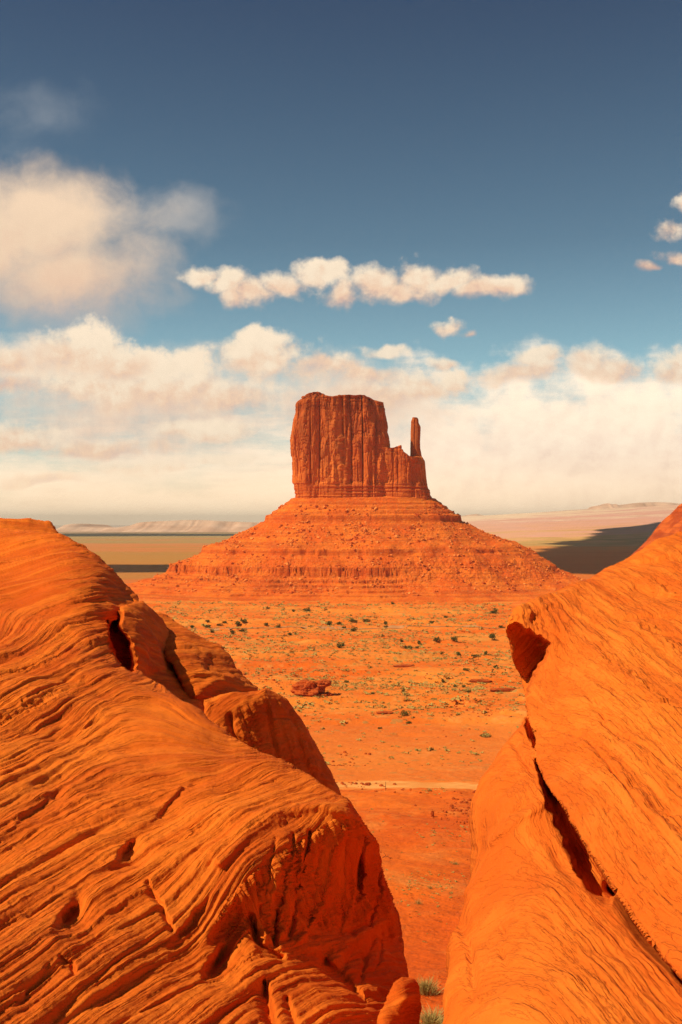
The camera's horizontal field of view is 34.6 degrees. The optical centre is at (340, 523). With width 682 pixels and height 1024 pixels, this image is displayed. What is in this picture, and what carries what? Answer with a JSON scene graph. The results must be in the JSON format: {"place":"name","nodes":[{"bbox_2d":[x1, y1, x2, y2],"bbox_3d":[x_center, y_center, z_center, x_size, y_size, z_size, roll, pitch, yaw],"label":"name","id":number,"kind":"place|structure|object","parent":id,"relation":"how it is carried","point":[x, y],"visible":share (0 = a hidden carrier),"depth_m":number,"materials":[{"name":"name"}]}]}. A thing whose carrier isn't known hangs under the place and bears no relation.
{"place":"outdoors","nodes":[
{"label":"outdoors","id":0,"kind":"place"},
{"bbox_2d":[56,520,258,531],"bbox_3d":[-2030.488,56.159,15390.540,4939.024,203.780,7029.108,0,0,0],"label":"hills","id":1,"kind":"structure","parent":0,"point":[192,526],"depth_m":14489.52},
{"bbox_2d":[0,0,681,524],"label":"sky","id":2,"kind":"structure","parent":0,"point":[463,218],"materials":[{"name":"blue"}]},
{"bbox_2d":[192,625,505,630],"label":"dirt track","id":3,"kind":"structure","parent":0,"point":[339,627],"depth_m":960.98,"materials":[{"name":"brown"}]},
{"bbox_2d":[54,505,678,1023],"bbox_3d":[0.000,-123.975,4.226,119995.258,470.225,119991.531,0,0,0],"label":"ground","id":4,"kind":"structure","parent":0,"point":[586,545],"depth_m":585.00,"materials":[{"name":"orange sand"}]},
{"bbox_2d":[0,518,57,533],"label":"sandstone dome","id":5,"kind":"structure","parent":4,"relation":"on","point":[33,525],"depth_m":18.05,"materials":[{"name":"orange stone"}]},
{"bbox_2d":[109,601,202,710],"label":"sandstone block","id":6,"kind":"structure","parent":4,"relation":"on","point":[139,633],"depth_m":11.85,"materials":[{"name":"orange stone"}]},
{"bbox_2d":[131,597,257,711],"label":"sandstone block","id":7,"kind":"structure","parent":4,"relation":"on","point":[204,668],"depth_m":12.80,"materials":[{"name":"orange stone"}]},
{"bbox_2d":[0,528,408,1023],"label":"sandstone whaleback","id":8,"kind":"object","parent":4,"relation":"on","point":[167,856],"visible":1,"depth_m":6.18,"materials":[{"name":"orange stone"}]},
{"bbox_2d":[377,977,421,1023],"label":"boulder","id":9,"kind":"object","parent":8,"relation":"on","point":[402,1004],"visible":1,"depth_m":5.66,"materials":[{"name":"stone"}]},
{"bbox_2d":[204,688,340,794],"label":"sandstone slab","id":10,"kind":"structure","parent":4,"relation":"on","point":[267,721],"depth_m":10.50,"materials":[{"name":"orange stone"}]},
{"bbox_2d":[290,679,332,696],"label":"ledgy outcrop","id":11,"kind":"object","parent":4,"relation":"on","point":[305,687],"visible":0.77,"depth_m":501.56,"materials":[{"name":"orange stone"}]},
{"bbox_2d":[153,601,525,764],"bbox_3d":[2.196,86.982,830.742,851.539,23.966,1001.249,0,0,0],"label":"scrub","id":12,"kind":"object","parent":4,"relation":"on","point":[475,688],"visible":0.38,"depth_m":697.37,"materials":[{"name":"green plant"}]},
{"bbox_2d":[349,618,357,622],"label":"juniper bush","id":13,"kind":"object","parent":4,"relation":"on","point":[353,620],"visible":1,"depth_m":1006.84,"materials":[{"name":"green plant"}]},
{"bbox_2d":[126,392,585,603],"bbox_3d":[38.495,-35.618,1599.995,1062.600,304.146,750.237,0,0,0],"label":"sandstone butte","id":14,"kind":"object","parent":4,"relation":"on","point":[363,515],"visible":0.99,"depth_m":1496.76,"materials":[{"name":"orange stone"}]},
{"bbox_2d":[234,651,511,998],"bbox_3d":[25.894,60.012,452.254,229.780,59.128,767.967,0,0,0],"label":"rubble","id":15,"kind":"object","parent":4,"relation":"on","point":[452,806],"visible":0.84,"depth_m":314.49,"materials":[{"name":"orange stone"}]},
{"bbox_2d":[376,711,392,713],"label":"rock ledge","id":16,"kind":"object","parent":4,"relation":"on","point":[384,712],"visible":1,"depth_m":449.11,"materials":[{"name":"orange stone"}]},
{"bbox_2d":[393,664,414,666],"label":"rock ledge","id":17,"kind":"object","parent":4,"relation":"on","point":[405,665],"visible":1,"depth_m":644.63,"materials":[{"name":"orange stone"}]},
{"bbox_2d":[400,710,410,715],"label":"bush","id":18,"kind":"object","parent":4,"relation":"on","point":[403,713],"visible":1,"depth_m":443.00,"materials":[{"name":"green plant"}]},
{"bbox_2d":[371,787,469,942],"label":"dry tufts","id":19,"kind":"object","parent":4,"relation":"on","point":[429,871],"visible":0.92,"depth_m":115.48,"materials":[{"name":"orange plant"}]},
{"bbox_2d":[410,974,444,995],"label":"grass clump","id":20,"kind":"object","parent":4,"relation":"on","point":[426,988],"visible":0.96,"depth_m":72.20,"materials":[{"name":"beige plant"}]},
{"bbox_2d":[419,1001,443,1023],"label":"grass clump","id":21,"kind":"object","parent":4,"relation":"on","point":[432,1018],"visible":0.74,"depth_m":65.18,"materials":[{"name":"beige plant"}]},
{"bbox_2d":[469,679,491,682],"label":"rock ledge","id":22,"kind":"object","parent":4,"relation":"on","point":[479,680],"visible":0.98,"depth_m":582.53,"materials":[{"name":"orange stone"}]},
{"bbox_2d":[479,733,491,736],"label":"bush","id":23,"kind":"object","parent":4,"relation":"on","point":[485,735],"visible":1,"depth_m":400.50,"materials":[{"name":"plant"}]},
{"bbox_2d":[490,608,498,613],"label":"juniper bush","id":24,"kind":"object","parent":4,"relation":"on","point":[494,610],"visible":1,"depth_m":1154.52,"materials":[{"name":"green plant"}]},
{"bbox_2d":[490,688,515,691],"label":"rock ledge","id":25,"kind":"object","parent":4,"relation":"on","point":[502,689],"visible":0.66,"depth_m":519.08,"materials":[{"name":"orange stone"}]},
{"bbox_2d":[442,715,681,1023],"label":"sandstone outcrop","id":26,"kind":"object","parent":4,"relation":"on","point":[546,931],"visible":0.73,"depth_m":5.16,"materials":[{"name":"orange stone"}]},
{"bbox_2d":[506,531,681,979],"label":"sandstone slab","id":27,"kind":"structure","parent":4,"relation":"on","point":[597,659],"depth_m":6.67,"materials":[{"name":"orange stone"}]},
{"bbox_2d":[631,504,681,555],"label":"butte slope","id":28,"kind":"structure","parent":4,"relation":"on","point":[670,524],"depth_m":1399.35,"materials":[{"name":"orange stone"}]},
{"bbox_2d":[335,779,478,789],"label":"road","id":29,"kind":"structure","parent":0,"point":[406,784],"depth_m":316.01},
{"bbox_2d":[552,502,679,511],"bbox_3d":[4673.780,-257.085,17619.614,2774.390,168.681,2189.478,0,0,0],"label":"hills","id":30,"kind":"structure","parent":0,"point":[610,506],"depth_m":17384.06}
]}

